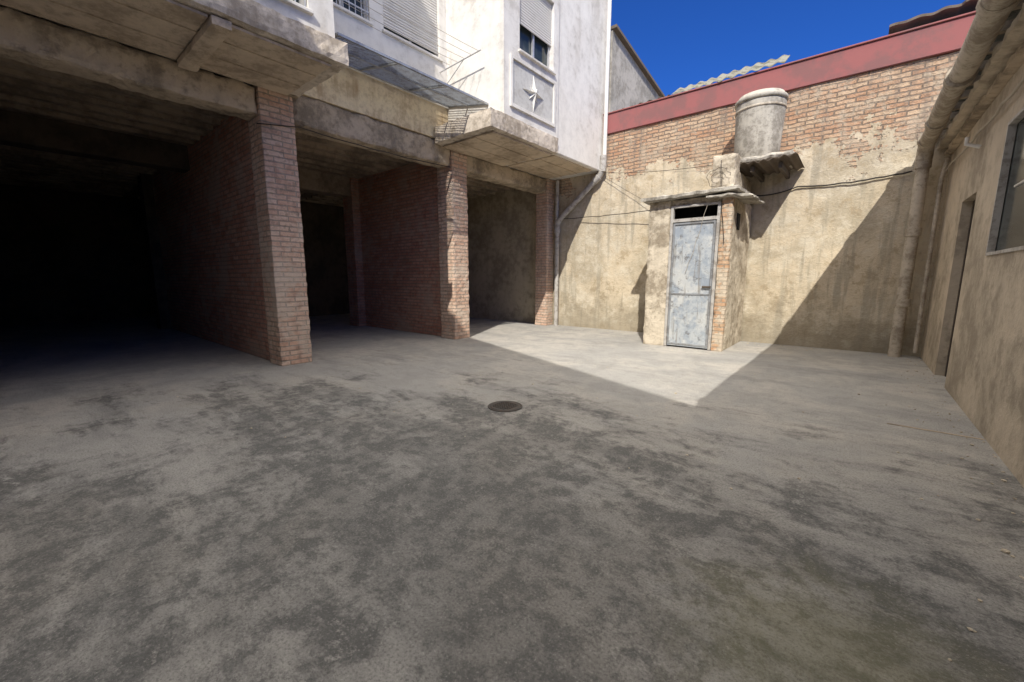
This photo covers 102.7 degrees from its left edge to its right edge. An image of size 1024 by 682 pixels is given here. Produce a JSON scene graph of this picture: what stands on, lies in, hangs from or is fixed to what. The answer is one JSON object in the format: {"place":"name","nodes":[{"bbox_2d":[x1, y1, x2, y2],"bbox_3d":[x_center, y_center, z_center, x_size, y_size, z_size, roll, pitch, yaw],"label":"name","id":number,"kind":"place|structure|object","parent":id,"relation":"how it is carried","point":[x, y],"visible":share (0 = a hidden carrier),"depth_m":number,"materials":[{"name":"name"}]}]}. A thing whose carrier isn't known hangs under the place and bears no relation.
{"place":"outdoors","nodes":[
{"label":"outdoors","id":0,"kind":"place"},
{"bbox_2d":[0,0,207,59],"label":"soffit boards","id":1,"kind":"object","parent":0,"point":[167,28],"visible":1,"depth_m":4.33,"materials":[{"name":"concrete"}]},
{"bbox_2d":[173,0,348,96],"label":"slab","id":2,"kind":"structure","parent":1,"relation":"on","point":[265,22],"depth_m":4.77,"materials":[{"name":"grey concrete"}]},
{"bbox_2d":[177,15,232,71],"bbox_3d":[-3.629,-3.456,4.805,1.423,0.109,0.197,7,11,39],"label":"soffit rib","id":3,"kind":"object","parent":2,"relation":"attached to","point":[211,35],"visible":1,"depth_m":4.67,"materials":[{"name":"concrete"}]},
{"bbox_2d":[200,24,330,95],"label":"soffit boards","id":4,"kind":"object","parent":2,"relation":"attached to","point":[243,55],"visible":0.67,"depth_m":5.25,"materials":[{"name":"concrete"}]},
{"bbox_2d":[252,0,334,37],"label":"box front","id":5,"kind":"object","parent":2,"relation":"on","point":[321,19],"visible":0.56,"depth_m":5.04,"materials":[{"name":"white paint"}]},
{"bbox_2d":[280,0,313,15],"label":"window sill","id":6,"kind":"structure","parent":5,"relation":"attached to","point":[292,3],"depth_m":4.87,"materials":[{"name":"white stone"}]},
{"bbox_2d":[0,314,1023,681],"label":"ground","id":7,"kind":"structure","parent":0,"point":[414,508],"depth_m":2.46,"materials":[{"name":"concrete"}]},
{"bbox_2d":[0,184,155,325],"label":"back wall","id":8,"kind":"structure","parent":7,"relation":"on","point":[68,256],"depth_m":12.83,"materials":[{"name":"paint"}]},
{"bbox_2d":[137,173,170,328],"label":"column","id":9,"kind":"structure","parent":7,"relation":"on","point":[151,232],"depth_m":10.99,"materials":[{"name":"paint"}]},
{"bbox_2d":[152,115,269,359],"bbox_3d":[-6.620,-2.045,8.953,7.100,4.100,0.360,7,11,39],"label":"partition","id":10,"kind":"object","parent":7,"relation":"on","point":[206,207],"visible":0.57,"depth_m":8.04,"materials":[{"name":"brick"}]},
{"bbox_2d":[248,86,312,365],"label":"column","id":11,"kind":"structure","parent":7,"relation":"on","point":[276,182],"depth_m":6.36,"materials":[{"name":"brick"}]},
{"bbox_2d":[0,6,256,120],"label":"front beam","id":12,"kind":"structure","parent":11,"relation":"on","point":[26,39],"depth_m":4.84,"materials":[{"name":"beige concrete"}]},
{"bbox_2d":[252,85,298,98],"bbox_3d":[-3.647,-3.769,6.251,0.450,0.065,0.570,7,11,39],"label":"beam cap","id":13,"kind":"object","parent":11,"relation":"on","point":[293,96],"visible":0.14,"depth_m":6.26,"materials":[{"name":"grey concrete"}]},
{"bbox_2d":[300,201,349,315],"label":"dark room wall","id":14,"kind":"structure","parent":7,"relation":"on","point":[325,257],"depth_m":15.17,"materials":[{"name":"paint"}]},
{"bbox_2d":[343,178,365,326],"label":"column","id":15,"kind":"structure","parent":7,"relation":"on","point":[352,224],"depth_m":11.63,"materials":[{"name":"brick"}]},
{"bbox_2d":[0,63,505,198],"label":"ceiling slab","id":16,"kind":"structure","parent":15,"relation":"on","point":[134,192],"depth_m":7.08,"materials":[{"name":"grey concrete"}]},
{"bbox_2d":[0,109,189,172],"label":"beam","id":17,"kind":"structure","parent":16,"relation":"attached to","point":[21,130],"depth_m":7.45,"materials":[{"name":"paint"}]},
{"bbox_2d":[0,56,515,206],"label":"ceiling joists","id":18,"kind":"object","parent":16,"relation":"attached to","point":[35,168],"visible":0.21,"depth_m":8.13,"materials":[{"name":"grey concrete"}]},
{"bbox_2d":[298,168,350,197],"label":"beam","id":19,"kind":"structure","parent":16,"relation":"attached to","point":[316,182],"depth_m":10.72,"materials":[{"name":"beige concrete"}]},
{"bbox_2d":[358,163,441,335],"bbox_3d":[-2.844,-2.309,10.654,3.500,4.100,0.240,7,11,39],"label":"partition","id":20,"kind":"object","parent":7,"relation":"on","point":[399,232],"visible":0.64,"depth_m":10.46,"materials":[{"name":"brick"}]},
{"bbox_2d":[437,150,469,339],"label":"column","id":21,"kind":"structure","parent":7,"relation":"on","point":[453,234],"depth_m":9.18,"materials":[{"name":"brick"}]},
{"bbox_2d":[292,95,449,168],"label":"front beam","id":22,"kind":"structure","parent":21,"relation":"on","point":[330,120],"depth_m":7.26,"materials":[{"name":"grey concrete"}]},
{"bbox_2d":[302,68,447,138],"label":"strip wall","id":23,"kind":"structure","parent":22,"relation":"on","point":[352,91],"depth_m":7.36,"materials":[{"name":"yellow paint"}]},
{"bbox_2d":[333,0,447,108],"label":"wall","id":24,"kind":"structure","parent":23,"relation":"on","point":[347,25],"depth_m":7.42,"materials":[{"name":"white paint"}]},
{"bbox_2d":[337,0,366,18],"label":"window frame","id":25,"kind":"object","parent":24,"relation":"attached to","point":[363,6],"depth_m":7.07,"materials":[{"name":"white metal"}]},
{"bbox_2d":[333,0,362,16],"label":"window glass","id":26,"kind":"object","parent":25,"relation":"in","point":[358,4],"depth_m":6.98,"materials":[{"name":"glass"}]},
{"bbox_2d":[336,0,368,19],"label":"window grille","id":27,"kind":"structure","parent":24,"relation":"attached to","point":[355,5],"depth_m":6.90,"materials":[{"name":"white metal"}]},
{"bbox_2d":[333,2,373,25],"bbox_3d":[-2.788,-5.424,6.745,0.180,0.043,1.030,7,11,39],"label":"window sill","id":28,"kind":"structure","parent":24,"relation":"attached to","point":[364,20],"depth_m":6.81,"materials":[{"name":"white stone"}]},
{"bbox_2d":[333,0,480,83],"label":"clothesline","id":29,"kind":"object","parent":24,"relation":"attached to","point":[462,60],"visible":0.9,"depth_m":7.19,"materials":[{"name":"metal"}]},
{"bbox_2d":[384,6,433,54],"bbox_3d":[-1.983,-6.289,7.770,0.010,1.350,1.300,7,11,39],"label":"window glass","id":30,"kind":"object","parent":24,"relation":"in","point":[395,33],"depth_m":7.80,"materials":[{"name":"black glass"}]},
{"bbox_2d":[382,0,437,54],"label":"roller shutter window","id":31,"kind":"structure","parent":24,"relation":"attached to","point":[426,10],"depth_m":7.82,"materials":[{"name":"white plastic"}]},
{"bbox_2d":[335,32,488,107],"bbox_3d":[-1.841,-4.530,7.041,1.135,0.274,3.000,7,11,39],"label":"wire awning","id":32,"kind":"object","parent":24,"relation":"attached to","point":[363,58],"visible":0.77,"depth_m":7.03,"materials":[{"name":"grey metal"}]},
{"bbox_2d":[382,28,442,61],"bbox_3d":[-1.895,-5.588,7.804,0.180,0.043,1.380,7,11,39],"label":"window sill","id":33,"kind":"structure","parent":24,"relation":"attached to","point":[389,33],"depth_m":7.66,"materials":[{"name":"white stone"}]},
{"bbox_2d":[467,155,545,193],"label":"front beam","id":34,"kind":"structure","parent":21,"relation":"attached to","point":[484,170],"depth_m":10.17,"materials":[{"name":"beige concrete"}]},
{"bbox_2d":[434,107,557,154],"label":"slab","id":35,"kind":"structure","parent":34,"relation":"on","point":[489,119],"depth_m":7.92,"materials":[{"name":"grey concrete"}]},
{"bbox_2d":[446,0,495,121],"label":"box side","id":36,"kind":"object","parent":35,"relation":"on","point":[471,23],"visible":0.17,"depth_m":7.95,"materials":[{"name":"white paint"}]},
{"bbox_2d":[443,131,551,165],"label":"soffit boards","id":37,"kind":"object","parent":35,"relation":"attached to","point":[494,147],"visible":1,"depth_m":8.62,"materials":[{"name":"wood"}]},
{"bbox_2d":[495,0,559,137],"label":"box front","id":38,"kind":"object","parent":35,"relation":"on","point":[507,18],"visible":0.62,"depth_m":7.66,"materials":[{"name":"white paint"}]},
{"bbox_2d":[510,53,555,127],"bbox_3d":[0.444,-4.966,8.207,0.040,0.900,1.480,7,11,39],"label":"panel moulding","id":39,"kind":"object","parent":38,"relation":"attached to","point":[537,72],"visible":1,"depth_m":8.12,"materials":[{"name":"white paint"}]},
{"bbox_2d":[523,76,542,110],"bbox_3d":[0.455,-4.941,8.176,0.080,0.720,0.720,7,11,39],"label":"star ornament","id":40,"kind":"object","parent":39,"relation":"attached to","point":[534,96],"visible":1,"depth_m":8.16,"materials":[{"name":"paint"}]},
{"bbox_2d":[520,0,551,46],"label":"roller shutter window","id":41,"kind":"structure","parent":38,"relation":"attached to","point":[535,17],"depth_m":8.21,"materials":[{"name":"white plastic"}]},
{"bbox_2d":[518,48,555,74],"bbox_3d":[0.479,-5.586,8.253,0.180,0.043,1.220,7,11,39],"label":"window sill","id":42,"kind":"structure","parent":38,"relation":"attached to","point":[533,59],"depth_m":8.15,"materials":[{"name":"white stone"}]},
{"bbox_2d":[531,32,549,67],"bbox_3d":[0.418,-6.270,8.199,0.040,1.320,1.140,7,11,39],"label":"window frame","id":43,"kind":"object","parent":38,"relation":"attached to","point":[532,50],"visible":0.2,"depth_m":8.27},
{"bbox_2d":[520,24,546,65],"bbox_3d":[0.391,-6.273,8.221,0.010,1.320,1.140,7,11,39],"label":"window glass","id":44,"kind":"object","parent":43,"relation":"in","point":[540,50],"depth_m":8.34,"materials":[{"name":"blue glass"}]},
{"bbox_2d":[452,150,553,180],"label":"strip wall","id":45,"kind":"structure","parent":34,"relation":"on","point":[522,171],"depth_m":10.71,"materials":[{"name":"white paint"}]},
{"bbox_2d":[488,401,522,411],"bbox_3d":[-0.075,0.710,4.493,0.380,0.016,0.380,7,11,39],"label":"manhole cover","id":46,"kind":"object","parent":7,"relation":"on","point":[504,406],"visible":1,"depth_m":4.46,"materials":[{"name":"metal"}]},
{"bbox_2d":[467,180,555,324],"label":"wall inside garage","id":47,"kind":"structure","parent":7,"relation":"on","point":[501,250],"depth_m":13.25,"materials":[{"name":"paint"}]},
{"bbox_2d":[535,179,554,325],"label":"column","id":48,"kind":"structure","parent":7,"relation":"on","point":[544,264],"depth_m":11.86,"materials":[{"name":"brick"}]},
{"bbox_2d":[554,0,611,325],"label":"drain pipe","id":49,"kind":"object","parent":7,"relation":"on","point":[596,178],"visible":1,"depth_m":10.77,"materials":[{"name":"plastic"}]},
{"bbox_2d":[177,328,1023,660],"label":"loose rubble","id":50,"kind":"object","parent":7,"relation":"on","point":[843,454],"visible":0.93,"depth_m":3.22,"materials":[{"name":"beige stone"}]},
{"bbox_2d":[641,153,764,351],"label":"outhouse","id":51,"kind":"structure","parent":7,"relation":"on","point":[699,303],"depth_m":8.02,"materials":[{"name":"paint"}]},
{"bbox_2d":[257,123,911,271],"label":"overhead cables","id":52,"kind":"object","parent":51,"relation":"attached to","point":[721,167],"visible":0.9,"depth_m":7.62,"materials":[{"name":"black rubber"}]},
{"bbox_2d":[553,50,959,356],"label":"brick boundary wall","id":53,"kind":"structure","parent":7,"relation":"on","point":[824,263],"depth_m":8.14,"materials":[{"name":"paint"}]},
{"bbox_2d":[734,88,804,181],"bbox_3d":[4.876,-3.960,7.854,1.220,1.500,1.300,7,11,39],"label":"water tank","id":54,"kind":"object","parent":53,"relation":"attached to","point":[759,117],"visible":0.86,"depth_m":7.67,"materials":[{"name":"concrete"}]},
{"bbox_2d":[603,14,975,134],"bbox_3d":[5.534,-5.172,8.133,9.200,0.470,0.350,7,11,39],"label":"red flashing","id":55,"kind":"object","parent":53,"relation":"on","point":[933,40],"visible":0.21,"depth_m":7.75,"materials":[{"name":"paint"}]},
{"bbox_2d":[671,55,789,94],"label":"corrugated sheets","id":56,"kind":"object","parent":55,"relation":"on","point":[755,67],"visible":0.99,"depth_m":8.72,"materials":[{"name":"grey metal"}]},
{"bbox_2d":[603,11,975,114],"bbox_3d":[5.524,-5.418,8.083,9.200,0.028,0.380,7,11,39],"label":"red flashing lip","id":57,"kind":"object","parent":55,"relation":"attached to","point":[872,40],"visible":0.1,"depth_m":7.72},
{"bbox_2d":[887,423,984,439],"bbox_3d":[3.878,0.829,3.772,0.630,0.004,0.027,7,11,39],"label":"floor joint","id":58,"kind":"object","parent":7,"relation":"on","point":[938,431],"visible":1,"depth_m":3.73,"materials":[{"name":"grey concrete"}]},
{"bbox_2d":[887,0,1021,356],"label":"gutter pipe","id":59,"kind":"object","parent":7,"relation":"on","point":[989,20],"visible":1,"depth_m":5.62,"materials":[{"name":"grey metal"}]},
{"bbox_2d":[944,9,1020,129],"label":"brackets","id":60,"kind":"structure","parent":59,"relation":"on","point":[1013,14],"depth_m":4.07,"materials":[{"name":"beige concrete"}]},
{"bbox_2d":[920,62,1023,487],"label":"wall","id":61,"kind":"structure","parent":7,"relation":"on","point":[984,385],"depth_m":4.33,"materials":[{"name":"beige paint"}]},
{"bbox_2d":[944,200,974,376],"bbox_3d":[5.945,-0.638,5.360,0.028,2.420,0.900,7,11,39],"label":"door frame","id":62,"kind":"object","parent":61,"relation":"attached to","point":[957,302],"visible":0.21,"depth_m":5.67,"materials":[{"name":"wood"}]},
{"bbox_2d":[913,78,1023,352],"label":"conduit pipe","id":63,"kind":"object","parent":61,"relation":"attached to","point":[945,167],"visible":1,"depth_m":6.78,"materials":[{"name":"plastic"}]},
{"bbox_2d":[945,39,1023,154],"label":"cornice","id":64,"kind":"structure","parent":61,"relation":"on","point":[1012,65],"depth_m":4.54,"materials":[{"name":"beige concrete"}]},
{"bbox_2d":[937,3,1023,149],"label":"cornice","id":65,"kind":"structure","parent":64,"relation":"on","point":[1011,41],"depth_m":4.32,"materials":[{"name":"beige concrete"}]},
{"bbox_2d":[940,0,1023,136],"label":"roof tiles","id":66,"kind":"object","parent":65,"relation":"on","point":[1006,26],"visible":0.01,"depth_m":4.38,"materials":[{"name":"brown ceramic"}]},
{"bbox_2d":[985,107,1023,255],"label":"window frame","id":67,"kind":"object","parent":61,"relation":"attached to","point":[1016,119],"visible":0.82,"depth_m":4.06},
{"bbox_2d":[995,118,1023,250],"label":"window glass","id":68,"kind":"object","parent":67,"relation":"in","point":[1011,231],"visible":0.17,"depth_m":3.84,"materials":[{"name":"grey glass"}]},
{"bbox_2d":[513,60,552,121],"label":"panel field","id":69,"kind":"structure","parent":0,"point":[523,78],"depth_m":8.15,"materials":[{"name":"white paint"}]},
{"bbox_2d":[519,0,607,179],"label":"wall","id":70,"kind":"structure","parent":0,"point":[582,49],"depth_m":9.61,"materials":[{"name":"white paint"}]},
{"bbox_2d":[508,155,591,178],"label":"soffit boards","id":71,"kind":"object","parent":70,"relation":"attached to","point":[551,166],"visible":0.95,"depth_m":10.17,"materials":[{"name":"wood"}]},
{"bbox_2d":[608,24,665,112],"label":"neighbour building","id":72,"kind":"structure","parent":0,"point":[632,81],"depth_m":11.22,"materials":[{"name":"paint"}]},
{"bbox_2d":[611,0,964,95],"label":"sky","id":73,"kind":"structure","parent":0,"point":[681,43],"materials":[{"name":"blue"}]},
{"bbox_2d":[888,0,977,34],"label":"tile roof","id":74,"kind":"structure","parent":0,"point":[950,11],"depth_m":6.98,"materials":[{"name":"tile"}]},
{"bbox_2d":[1014,180,1023,186],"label":"window handle","id":75,"kind":"object","parent":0,"point":[1019,183],"visible":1,"depth_m":3.56,"materials":[{"name":"silver metal"}]},
{"bbox_3d":[-6.739,-6.079,2.105,0.390,4.430,10.000,7,11,39],"label":"upper wall","id":76,"kind":"object","parent":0,"visible":0},
{"bbox_2d":[0,4,251,85],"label":"strip wall","id":77,"kind":"structure","parent":76,"relation":"attached to","point":[129,46],"depth_m":4.95,"materials":[{"name":"white paint"}]}
]}

